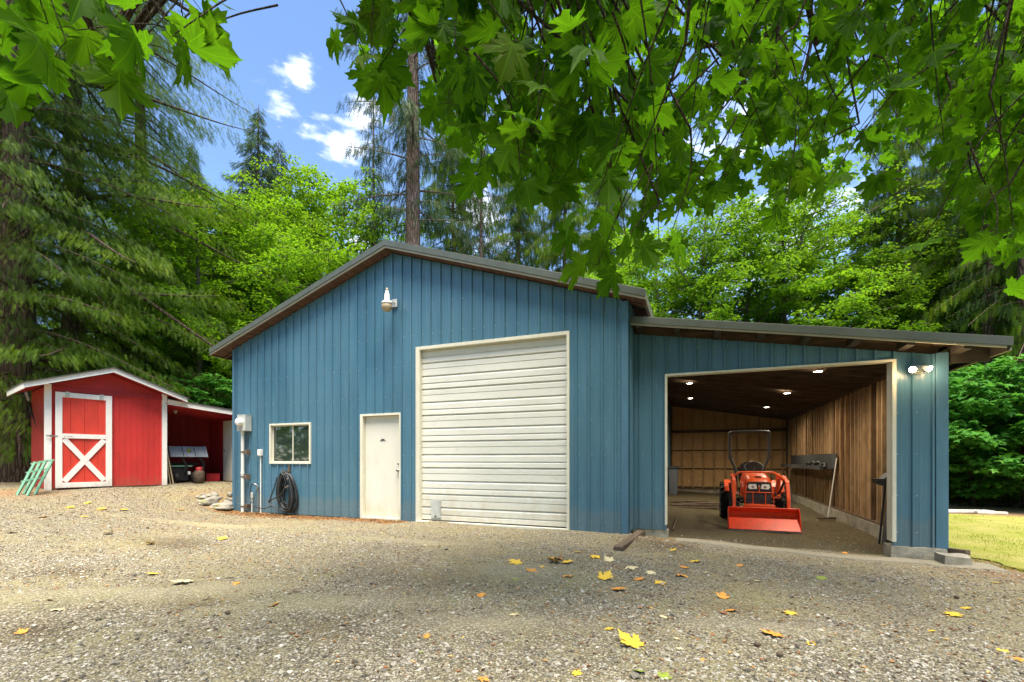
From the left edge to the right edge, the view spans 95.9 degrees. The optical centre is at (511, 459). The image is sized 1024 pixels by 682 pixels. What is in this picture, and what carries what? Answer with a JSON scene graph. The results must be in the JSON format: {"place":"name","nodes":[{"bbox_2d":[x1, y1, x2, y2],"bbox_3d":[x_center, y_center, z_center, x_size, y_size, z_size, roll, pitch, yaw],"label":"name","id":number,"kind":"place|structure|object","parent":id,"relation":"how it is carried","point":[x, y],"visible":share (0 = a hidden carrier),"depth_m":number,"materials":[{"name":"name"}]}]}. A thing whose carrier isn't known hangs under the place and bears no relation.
{"place":"outdoors","nodes":[
{"label":"outdoors","id":0,"kind":"place"},
{"bbox_2d":[0,480,1023,681],"bbox_3d":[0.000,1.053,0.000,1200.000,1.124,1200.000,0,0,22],"label":"ground","id":1,"kind":"structure","parent":0,"point":[695,523],"depth_m":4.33,"materials":[{"name":"grey gravel"}]},
{"bbox_2d":[15,628,28,633],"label":"fallen leaf","id":2,"kind":"object","parent":1,"relation":"on","point":[20,631],"visible":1,"depth_m":3.35,"materials":[{"name":"yellow plant"}]},
{"bbox_2d":[16,460,47,495],"bbox_3d":[-9.832,0.372,9.469,0.404,0.734,0.268,0,0,-2],"label":"leaning frame","id":3,"kind":"object","parent":1,"relation":"on","point":[29,472],"visible":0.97,"depth_m":9.46,"materials":[{"name":"green paint"}]},
{"bbox_2d":[22,459,54,494],"bbox_3d":[-9.874,0.359,9.642,0.404,0.734,0.268,0,0,-10],"label":"leaning frame","id":4,"kind":"object","parent":1,"relation":"on","point":[43,477],"visible":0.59,"depth_m":9.63,"materials":[{"name":"green paint"}]},
{"bbox_2d":[36,104,107,365],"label":"cedar tree","id":5,"kind":"object","parent":1,"relation":"on","point":[49,257],"visible":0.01,"depth_m":21.06,"materials":[{"name":"green plant"}]},
{"bbox_2d":[0,35,167,378],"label":"cedar tree","id":6,"kind":"object","parent":1,"relation":"on","point":[47,316],"visible":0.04,"depth_m":16.23,"materials":[{"name":"green plant"}]},
{"bbox_2d":[0,0,198,481],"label":"cedar tree","id":7,"kind":"object","parent":1,"relation":"on","point":[19,325],"visible":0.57,"depth_m":12.47,"materials":[{"name":"green plant"}]},
{"bbox_2d":[6,367,231,490],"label":"red shed","id":8,"kind":"structure","parent":1,"relation":"on","point":[112,427],"depth_m":10.92,"materials":[{"name":"wood"}]},
{"bbox_2d":[46,391,111,487],"bbox_3d":[-9.676,-0.438,10.364,0.075,2.115,1.100,0,0,36],"label":"barn door","id":9,"kind":"structure","parent":8,"relation":"in","point":[90,445],"depth_m":10.41,"materials":[{"name":"wood"}]},
{"bbox_2d":[223,420,231,480],"bbox_3d":[-8.211,-0.255,13.405,0.800,1.750,0.085,0,0,36],"label":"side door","id":10,"kind":"structure","parent":8,"relation":"in","point":[227,425],"depth_m":13.48,"materials":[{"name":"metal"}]},
{"bbox_2d":[40,217,233,373],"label":"alder tree","id":11,"kind":"object","parent":1,"relation":"on","point":[111,244],"visible":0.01,"depth_m":25.00,"materials":[{"name":"green plant"}]},
{"bbox_2d":[39,1,240,391],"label":"cedar tree","id":12,"kind":"object","parent":1,"relation":"on","point":[171,146],"visible":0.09,"depth_m":20.32,"materials":[{"name":"green plant"}]},
{"bbox_2d":[0,0,288,406],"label":"cedar tree","id":13,"kind":"object","parent":1,"relation":"on","point":[145,295],"visible":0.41,"depth_m":14.97,"materials":[{"name":"green plant"}]},
{"bbox_2d":[89,228,237,404],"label":"alder tree","id":14,"kind":"object","parent":1,"relation":"on","point":[184,304],"visible":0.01,"depth_m":23.23,"materials":[{"name":"green plant"}]},
{"bbox_2d":[167,450,173,483],"bbox_3d":[-8.850,0.160,11.946,0.235,1.026,0.045,0,0,-6],"label":"wooden handle","id":15,"kind":"object","parent":1,"relation":"on","point":[168,461],"visible":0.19,"depth_m":11.93,"materials":[{"name":"wood"}]},
{"bbox_2d":[57,165,285,408],"bbox_3d":[-12.632,-5.096,18.698,8.086,11.899,8.064,0,0,-34],"label":"alder tree","id":16,"kind":"object","parent":1,"relation":"on","point":[250,270],"visible":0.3,"depth_m":17.42,"materials":[{"name":"green plant"}]},
{"bbox_2d":[170,579,202,581],"bbox_3d":[-3.253,1.202,4.614,0.264,0.025,0.306,-4,-9,38],"label":"fallen leaf","id":17,"kind":"object","parent":1,"relation":"on","point":[187,580],"visible":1,"depth_m":4.57,"materials":[{"name":"beige plant"}]},
{"bbox_2d":[167,445,207,482],"bbox_3d":[-8.980,0.119,12.696,0.689,0.989,0.892,0,0,36],"label":"covered machine","id":18,"kind":"object","parent":1,"relation":"on","point":[180,472],"visible":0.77,"depth_m":12.49,"materials":[{"name":"black plastic"}]},
{"bbox_2d":[152,373,231,407],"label":"vine maple","id":19,"kind":"object","parent":1,"relation":"on","point":[222,389],"visible":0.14,"depth_m":16.15,"materials":[{"name":"green plant"}]},
{"bbox_2d":[175,143,212,274],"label":"spruce tree","id":20,"kind":"object","parent":1,"relation":"on","point":[193,171],"visible":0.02,"depth_m":32.86,"materials":[{"name":"green plant"}]},
{"bbox_2d":[193,467,204,482],"bbox_3d":[-8.557,0.425,12.641,0.260,0.441,0.260,0,0,36],"label":"gas tank","id":21,"kind":"object","parent":1,"relation":"on","point":[199,475],"visible":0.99,"depth_m":12.56,"materials":[{"name":"grey metal"}]},
{"bbox_2d":[197,497,218,505],"bbox_3d":[-7.376,1.027,11.191,0.286,0.238,0.527,0,0,11],"label":"rock","id":22,"kind":"object","parent":1,"relation":"on","point":[209,501],"visible":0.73,"depth_m":11.14,"materials":[{"name":"grey stone"}]},
{"bbox_2d":[205,473,219,480],"bbox_3d":[-8.736,0.517,13.414,0.320,0.225,0.380,0,0,36],"label":"plastic crate","id":23,"kind":"object","parent":1,"relation":"on","point":[212,476],"visible":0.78,"depth_m":13.33,"materials":[{"name":"red plastic"}]},
{"bbox_2d":[173,184,267,372],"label":"spruce tree","id":24,"kind":"object","parent":1,"relation":"on","point":[228,228],"visible":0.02,"depth_m":28.66,"materials":[{"name":"green plant"}]},
{"bbox_2d":[210,502,233,509],"bbox_3d":[-7.045,1.142,11.264,0.593,0.213,0.693,0,0,22],"label":"rock","id":25,"kind":"object","parent":1,"relation":"on","point":[224,506],"visible":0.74,"depth_m":11.10,"materials":[{"name":"beige stone"}]},
{"bbox_2d":[153,228,300,380],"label":"alder tree","id":26,"kind":"object","parent":1,"relation":"on","point":[202,267],"visible":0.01,"depth_m":24.86,"materials":[{"name":"green plant"}]},
{"bbox_2d":[163,104,301,340],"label":"spruce tree","id":27,"kind":"object","parent":1,"relation":"on","point":[262,143],"visible":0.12,"depth_m":29.69,"materials":[{"name":"green plant"}]},
{"bbox_2d":[135,172,340,408],"bbox_3d":[-11.636,-5.753,21.253,9.097,13.386,9.072,0,0,-11],"label":"alder tree","id":28,"kind":"object","parent":1,"relation":"on","point":[264,206],"visible":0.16,"depth_m":19.64,"materials":[{"name":"green plant"}]},
{"bbox_2d":[164,217,337,407],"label":"alder tree","id":29,"kind":"object","parent":1,"relation":"on","point":[287,289],"visible":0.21,"depth_m":18.66,"materials":[{"name":"green plant"}]},
{"bbox_2d":[249,484,271,512],"bbox_3d":[-5.851,0.957,10.802,0.863,0.785,0.150,0,0,29],"label":"water tap","id":30,"kind":"object","parent":1,"relation":"on","point":[251,498],"visible":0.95,"depth_m":10.94,"materials":[{"name":"plastic"}]},
{"bbox_2d":[235,140,293,305],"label":"spruce tree","id":31,"kind":"object","parent":1,"relation":"on","point":[280,157],"visible":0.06,"depth_m":31.85,"materials":[{"name":"green plant"}]},
{"bbox_2d":[180,151,403,372],"bbox_3d":[-10.094,-6.907,24.423,13.067,15.806,11.009,0,0,22],"label":"alder tree","id":32,"kind":"object","parent":1,"relation":"on","point":[311,224],"visible":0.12,"depth_m":22.21,"materials":[{"name":"green plant"}]},
{"bbox_2d":[205,163,433,372],"bbox_3d":[-9.469,-7.521,25.968,11.592,17.105,11.624,0,0,1],"label":"alder tree","id":33,"kind":"object","parent":1,"relation":"on","point":[343,189],"visible":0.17,"depth_m":23.53,"materials":[{"name":"green plant"}]},
{"bbox_2d":[350,95,395,253],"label":"fir tree","id":34,"kind":"object","parent":1,"relation":"on","point":[374,176],"visible":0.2,"depth_m":24.87,"materials":[{"name":"green plant"}]},
{"bbox_2d":[330,0,503,255],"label":"fir tree","id":35,"kind":"object","parent":1,"relation":"on","point":[411,124],"visible":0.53,"depth_m":20.68,"materials":[{"name":"green plant"}]},
{"bbox_2d":[401,98,506,258],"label":"hemlock tree","id":36,"kind":"object","parent":1,"relation":"on","point":[453,212],"visible":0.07,"depth_m":26.63,"materials":[{"name":"green plant"}]},
{"bbox_2d":[443,93,514,262],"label":"fir tree","id":37,"kind":"object","parent":1,"relation":"on","point":[481,245],"visible":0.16,"depth_m":23.90,"materials":[{"name":"green plant"}]},
{"bbox_2d":[475,676,488,681],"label":"fallen leaf","id":38,"kind":"object","parent":1,"relation":"on","point":[485,678],"visible":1,"depth_m":2.60,"materials":[{"name":"yellow plant"}]},
{"bbox_2d":[0,0,1023,299],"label":"maple tree","id":39,"kind":"object","parent":1,"relation":"on","point":[558,146],"visible":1,"depth_m":3.32,"materials":[{"name":"green plant"}]},
{"bbox_2d":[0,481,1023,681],"bbox_3d":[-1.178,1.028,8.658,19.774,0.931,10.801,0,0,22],"label":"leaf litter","id":40,"kind":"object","parent":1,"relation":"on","point":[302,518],"visible":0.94,"depth_m":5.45,"materials":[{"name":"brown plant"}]},
{"bbox_2d":[508,559,522,564],"bbox_3d":[0.058,1.222,5.495,0.276,0.015,0.228,13,11,37],"label":"fallen leaf","id":41,"kind":"object","parent":1,"relation":"on","point":[515,561],"visible":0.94,"depth_m":5.51,"materials":[{"name":"yellow plant"}]},
{"bbox_2d":[484,115,553,268],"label":"hemlock tree","id":42,"kind":"object","parent":1,"relation":"on","point":[517,223],"visible":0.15,"depth_m":29.41,"materials":[{"name":"green plant"}]},
{"bbox_2d":[522,164,602,277],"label":"hemlock tree","id":43,"kind":"object","parent":1,"relation":"on","point":[552,260],"visible":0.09,"depth_m":27.44,"materials":[{"name":"green plant"}]},
{"bbox_2d":[571,670,582,675],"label":"fallen leaf","id":44,"kind":"object","parent":1,"relation":"on","point":[576,673],"visible":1,"depth_m":2.70,"materials":[{"name":"yellow plant"}]},
{"bbox_2d":[598,569,613,579],"bbox_3d":[0.993,1.246,4.990,0.262,0.066,0.222,-11,11,-40],"label":"fallen leaf","id":45,"kind":"object","parent":1,"relation":"on","point":[606,575],"visible":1,"depth_m":5.02,"materials":[{"name":"yellow plant"}]},
{"bbox_2d":[604,556,613,561],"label":"fallen leaf","id":46,"kind":"object","parent":1,"relation":"on","point":[610,559],"visible":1,"depth_m":5.81,"materials":[{"name":"beige plant"}]},
{"bbox_2d":[209,239,1013,572],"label":"metal garage","id":47,"kind":"structure","parent":1,"relation":"on","point":[459,389],"depth_m":8.96,"materials":[{"name":"blue metal"}]},
{"bbox_2d":[235,414,251,430],"bbox_3d":[-6.413,-0.874,10.994,0.280,0.388,0.280,0,0,22],"label":"electric meter","id":48,"kind":"object","parent":47,"relation":"attached to","point":[243,422],"visible":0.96,"depth_m":10.95,"materials":[{"name":"grey glass"}]},
{"bbox_2d":[240,431,249,511],"bbox_3d":[-6.389,0.336,11.068,0.217,2.029,0.109,0,0,12],"label":"electric conduit","id":49,"kind":"object","parent":47,"relation":"attached to","point":[244,476],"visible":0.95,"depth_m":11.04,"materials":[{"name":"plastic"}]},
{"bbox_2d":[257,449,262,512],"bbox_3d":[-5.948,0.555,10.906,0.080,1.590,0.092,0,0,22],"label":"outlet pipe","id":50,"kind":"object","parent":47,"relation":"attached to","point":[260,452],"visible":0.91,"depth_m":10.91,"materials":[{"name":"plastic"}]},
{"bbox_2d":[268,465,297,512],"bbox_3d":[-5.208,0.674,10.524,0.724,1.088,0.248,0,0,22],"label":"hose coil","id":51,"kind":"object","parent":47,"relation":"hanging from","point":[281,485],"visible":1,"depth_m":10.48,"materials":[{"name":"rubber"}]},
{"bbox_2d":[269,422,310,463],"bbox_3d":[-5.093,-0.367,10.646,1.260,0.935,0.095,0,0,22],"label":"window","id":52,"kind":"structure","parent":47,"relation":"in","point":[289,443],"depth_m":10.68,"materials":[{"name":"clear glass"}]},
{"bbox_2d":[360,412,400,520],"bbox_3d":[-2.741,0.153,9.714,1.040,2.235,0.160,0,0,22],"label":"entry door","id":53,"kind":"structure","parent":47,"relation":"in","point":[380,433],"depth_m":9.75,"materials":[{"name":"metal"}]},
{"bbox_2d":[381,288,397,311],"bbox_3d":[-2.479,-3.205,9.347,0.230,0.470,0.385,0,0,22],"label":"yard light","id":54,"kind":"object","parent":47,"relation":"attached to","point":[387,304],"visible":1,"depth_m":9.23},
{"bbox_2d":[416,331,569,529],"bbox_3d":[-0.448,-0.495,8.788,3.186,3.550,0.160,0,0,22],"label":"roll up door","id":55,"kind":"structure","parent":47,"relation":"in","point":[493,415],"depth_m":8.77,"materials":[{"name":"white metal"}]},
{"bbox_2d":[781,453,836,469],"bbox_3d":[8.804,0.050,13.969,0.340,0.400,5.900,0,0,22],"label":"wall shelf","id":56,"kind":"object","parent":47,"relation":"attached to","point":[799,461],"depth_m":12.95,"materials":[{"name":"grey metal"}]},
{"bbox_2d":[806,460,826,468],"bbox_3d":[8.120,0.130,12.351,0.139,0.217,2.327,0,0,22],"label":"tool bundle","id":57,"kind":"object","parent":56,"relation":"on","point":[821,464],"visible":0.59,"depth_m":11.91,"materials":[{"name":"black metal"}]},
{"bbox_2d":[908,365,932,373],"bbox_3d":[5.877,-1.310,6.671,0.281,0.120,0.182,0,0,22],"label":"flood light","id":58,"kind":"object","parent":47,"relation":"attached to","point":[918,369],"visible":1,"depth_m":6.66,"materials":[{"name":"beige"}]},
{"bbox_2d":[576,113,663,284],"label":"hemlock tree","id":59,"kind":"object","parent":1,"relation":"on","point":[630,201],"visible":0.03,"depth_m":32.37,"materials":[{"name":"green plant"}]},
{"bbox_2d":[581,255,673,317],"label":"alder tree","id":60,"kind":"object","parent":1,"relation":"on","point":[618,271],"visible":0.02,"depth_m":23.09,"materials":[{"name":"green plant"}]},
{"bbox_2d":[614,530,644,551],"bbox_3d":[1.898,1.302,7.368,0.130,0.134,1.720,0,0,27],"label":"curb timber","id":61,"kind":"object","parent":1,"relation":"on","point":[624,544],"visible":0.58,"depth_m":7.04,"materials":[{"name":"brown wood"}]},
{"bbox_2d":[617,628,644,649],"bbox_3d":[0.830,1.229,3.140,0.235,0.041,0.284,3,9,-44],"label":"fallen leaf","id":62,"kind":"object","parent":1,"relation":"on","point":[634,642],"visible":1,"depth_m":3.17,"materials":[{"name":"yellow plant"}]},
{"bbox_2d":[585,228,732,319],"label":"alder tree","id":63,"kind":"object","parent":1,"relation":"on","point":[652,281],"visible":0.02,"depth_m":30.71,"materials":[{"name":"green plant"}]},
{"bbox_2d":[658,672,672,678],"bbox_3d":[0.887,1.263,2.696,0.092,0.012,0.096,0,0,4],"label":"fallen leaf","id":64,"kind":"object","parent":1,"relation":"on","point":[664,675],"visible":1,"depth_m":2.71,"materials":[{"name":"plant"}]},
{"bbox_2d":[668,466,678,494],"bbox_3d":[6.114,0.780,17.483,0.380,1.100,0.680,0,0,22],"label":"wheelie bin","id":65,"kind":"object","parent":1,"relation":"on","point":[673,473],"visible":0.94,"depth_m":17.26,"materials":[{"name":"grey plastic"}]},
{"bbox_2d":[672,509,680,529],"bbox_3d":[3.810,1.346,10.675,0.036,0.107,3.404,0,0,22],"label":"floor pole","id":66,"kind":"object","parent":1,"relation":"on","point":[676,519],"visible":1,"depth_m":10.19,"materials":[{"name":"wood"}]},
{"bbox_2d":[609,223,766,318],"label":"alder tree","id":67,"kind":"object","parent":1,"relation":"on","point":[645,283],"visible":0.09,"depth_m":25.00,"materials":[{"name":"green plant"}]},
{"bbox_2d":[668,500,719,508],"bbox_3d":[5.538,1.312,13.775,1.652,0.118,1.879,0,0,22],"label":"plank pile","id":68,"kind":"object","parent":1,"relation":"on","point":[697,503],"visible":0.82,"depth_m":13.44,"materials":[{"name":"brown wood"}]},
{"bbox_2d":[715,591,729,598],"bbox_3d":[2.006,1.288,4.393,0.126,0.054,0.120,0,0,-11],"label":"fallen leaf","id":69,"kind":"object","parent":1,"relation":"on","point":[723,595],"visible":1,"depth_m":4.41,"materials":[{"name":"orange plant"}]},
{"bbox_2d":[616,174,838,323],"bbox_3d":[10.132,-6.255,24.577,13.067,15.806,11.009,0,0,22],"label":"alder tree","id":70,"kind":"object","parent":1,"relation":"on","point":[709,238],"visible":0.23,"depth_m":23.07,"materials":[{"name":"green plant"}]},
{"bbox_2d":[754,641,760,646],"bbox_3d":[1.673,1.258,3.149,0.046,0.035,0.035,0,0,22],"label":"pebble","id":71,"kind":"object","parent":1,"relation":"on","point":[757,644],"visible":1,"depth_m":3.14,"materials":[{"name":"grey stone"}]},
{"bbox_2d":[653,197,864,326],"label":"alder tree","id":72,"kind":"object","parent":1,"relation":"on","point":[797,285],"visible":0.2,"depth_m":22.57,"materials":[{"name":"green plant"}]},
{"bbox_2d":[719,430,801,533],"bbox_3d":[5.441,0.357,10.291,1.426,2.162,2.780,0,0,22],"label":"tractor","id":73,"kind":"object","parent":1,"relation":"on","point":[767,502],"visible":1,"depth_m":9.81,"materials":[{"name":"metal"}]},
{"bbox_2d":[760,628,790,637],"bbox_3d":[1.913,1.257,3.346,0.233,0.019,0.202,9,-3,20],"label":"fallen leaf","id":74,"kind":"object","parent":1,"relation":"on","point":[773,633],"visible":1,"depth_m":3.35,"materials":[{"name":"plant"}]},
{"bbox_2d":[708,206,851,324],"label":"alder tree","id":75,"kind":"object","parent":1,"relation":"on","point":[819,268],"visible":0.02,"depth_m":27.74,"materials":[{"name":"green plant"}]},
{"bbox_2d":[776,651,783,656],"bbox_3d":[1.738,1.263,2.999,0.046,0.035,0.035,0,0,22],"label":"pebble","id":76,"kind":"object","parent":1,"relation":"on","point":[779,654],"visible":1,"depth_m":2.99,"materials":[{"name":"grey stone"}]},
{"bbox_2d":[763,205,801,323],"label":"tree","id":77,"kind":"object","parent":1,"relation":"on","point":[784,318],"visible":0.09,"depth_m":23.93,"materials":[{"name":"green plant"}]},
{"bbox_2d":[783,610,796,614],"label":"fallen leaf","id":78,"kind":"object","parent":1,"relation":"on","point":[789,612],"visible":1,"depth_m":3.95,"materials":[{"name":"yellow plant"}]},
{"bbox_2d":[671,151,962,328],"bbox_3d":[14.654,-6.567,23.767,11.559,16.596,13.720,0,0,-31],"label":"alder tree","id":79,"kind":"object","parent":1,"relation":"on","point":[827,200],"visible":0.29,"depth_m":22.01,"materials":[{"name":"green plant"}]},
{"bbox_2d":[817,458,836,520],"bbox_3d":[7.536,0.716,11.014,0.556,1.500,0.091,0,0,-9],"label":"push broom","id":80,"kind":"object","parent":1,"relation":"on","point":[828,518],"visible":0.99,"depth_m":11.02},
{"bbox_2d":[736,192,957,330],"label":"alder tree","id":81,"kind":"object","parent":1,"relation":"on","point":[835,257],"visible":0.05,"depth_m":24.14,"materials":[{"name":"green plant"}]},
{"bbox_2d":[871,473,886,543],"bbox_3d":[6.460,0.847,8.086,0.200,1.224,0.366,0,0,22],"label":"snow shovel","id":82,"kind":"object","parent":1,"relation":"on","point":[882,480],"visible":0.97,"depth_m":8.03,"materials":[{"name":"black plastic"}]},
{"bbox_2d":[782,243,977,371],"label":"alder tree","id":83,"kind":"object","parent":1,"relation":"on","point":[867,285],"visible":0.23,"depth_m":20.37,"materials":[{"name":"green plant"}]},
{"bbox_2d":[882,509,891,543],"bbox_3d":[6.382,0.786,7.821,0.175,1.352,0.245,0,0,22],"label":"spade","id":84,"kind":"object","parent":1,"relation":"on","point":[884,536],"visible":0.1,"depth_m":7.82,"materials":[{"name":"black metal"}]},
{"bbox_2d":[827,71,978,417],"bbox_3d":[18.607,-8.382,21.939,6.955,20.311,7.039,0,0,6],"label":"hemlock tree","id":85,"kind":"object","parent":1,"relation":"on","point":[912,211],"visible":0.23,"depth_m":21.45,"materials":[{"name":"green plant"}]},
{"bbox_2d":[829,213,996,332],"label":"alder tree","id":86,"kind":"object","parent":1,"relation":"on","point":[930,222],"visible":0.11,"depth_m":20.17,"materials":[{"name":"green plant"}]},
{"bbox_2d":[889,64,975,293],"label":"hemlock tree","id":87,"kind":"object","parent":1,"relation":"on","point":[937,140],"visible":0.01,"depth_m":26.86,"materials":[{"name":"green plant"}]},
{"bbox_2d":[882,246,1016,334],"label":"alder tree","id":88,"kind":"object","parent":1,"relation":"on","point":[954,299],"visible":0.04,"depth_m":21.05,"materials":[{"name":"green plant"}]},
{"bbox_2d":[934,547,972,565],"bbox_3d":[6.193,1.417,6.483,0.407,0.308,0.494,0,0,22],"label":"concrete block","id":89,"kind":"object","parent":1,"relation":"on","point":[954,556],"depth_m":6.35,"materials":[{"name":"grey concrete"}]},
{"bbox_2d":[943,610,967,615],"bbox_3d":[3.722,1.299,3.906,0.152,0.012,0.159,0,0,-16],"label":"fallen leaf","id":90,"kind":"object","parent":1,"relation":"on","point":[954,613],"visible":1,"depth_m":3.89,"materials":[{"name":"yellow plant"}]},
{"bbox_2d":[900,2,1016,429],"bbox_3d":[20.668,-8.928,20.205,7.479,21.580,7.390,0,0,-12],"label":"hemlock tree","id":91,"kind":"object","parent":1,"relation":"on","point":[931,264],"visible":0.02,"depth_m":20.18,"materials":[{"name":"green plant"}]},
{"bbox_2d":[949,460,980,498],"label":"vine maple","id":92,"kind":"object","parent":1,"relation":"on","point":[953,482],"visible":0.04,"depth_m":16.36,"materials":[{"name":"green plant"}]},
{"bbox_2d":[949,509,993,512],"bbox_3d":[13.198,1.497,13.450,1.507,0.076,0.280,0,0,-4],"label":"white board","id":93,"kind":"object","parent":1,"relation":"on","point":[960,511],"visible":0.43,"depth_m":13.31,"materials":[{"name":"white wood"}]},
{"bbox_2d":[922,2,1023,499],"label":"hemlock tree","id":94,"kind":"object","parent":1,"relation":"on","point":[945,304],"visible":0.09,"depth_m":17.19,"materials":[{"name":"green plant"}]},
{"bbox_2d":[939,1,1016,498],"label":"bare trunk tree","id":95,"kind":"object","parent":1,"relation":"on","point":[986,292],"visible":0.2,"depth_m":17.59,"materials":[{"name":"plant"}]},
{"bbox_2d":[949,368,1007,488],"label":"vine maple","id":96,"kind":"object","parent":1,"relation":"on","point":[957,400],"visible":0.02,"depth_m":16.60,"materials":[{"name":"green plant"}]},
{"bbox_2d":[950,377,1015,430],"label":"vine maple","id":97,"kind":"object","parent":1,"relation":"on","point":[969,403],"visible":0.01,"depth_m":17.44,"materials":[{"name":"green plant"}]},
{"bbox_2d":[944,20,1023,501],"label":"bare trunk tree","id":98,"kind":"object","parent":1,"relation":"on","point":[1020,267],"visible":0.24,"depth_m":16.47,"materials":[{"name":"plant"}]},
{"bbox_2d":[949,448,1020,503],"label":"undergrowth","id":99,"kind":"object","parent":1,"relation":"on","point":[954,461],"depth_m":15.64,"materials":[{"name":"green plant"}]},
{"bbox_2d":[949,354,1023,505],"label":"vine maple","id":100,"kind":"object","parent":1,"relation":"on","point":[987,440],"visible":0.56,"depth_m":13.91,"materials":[{"name":"green plant"}]},
{"bbox_2d":[949,514,1023,572],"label":"lawn","id":101,"kind":"structure","parent":1,"relation":"on","point":[996,532],"depth_m":9.01,"materials":[{"name":"green plant"}]},
{"bbox_2d":[949,370,1023,507],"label":"vine maple","id":102,"kind":"object","parent":1,"relation":"on","point":[957,483],"visible":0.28,"depth_m":14.60,"materials":[{"name":"green plant"}]},
{"bbox_2d":[975,511,1007,513],"bbox_3d":[13.636,1.505,13.150,0.681,0.064,0.130,0,0,17],"label":"white board","id":103,"kind":"object","parent":1,"relation":"on","point":[992,512],"visible":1,"depth_m":13.12,"materials":[{"name":"white wood"}]},
{"bbox_2d":[980,452,1020,501],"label":"vine maple","id":104,"kind":"object","parent":1,"relation":"on","point":[1018,489],"visible":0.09,"depth_m":15.41,"materials":[{"name":"green plant"}]},
{"bbox_2d":[31,0,998,354],"label":"sky","id":105,"kind":"structure","parent":0,"point":[287,69],"materials":[{"name":"blue"}]}
]}

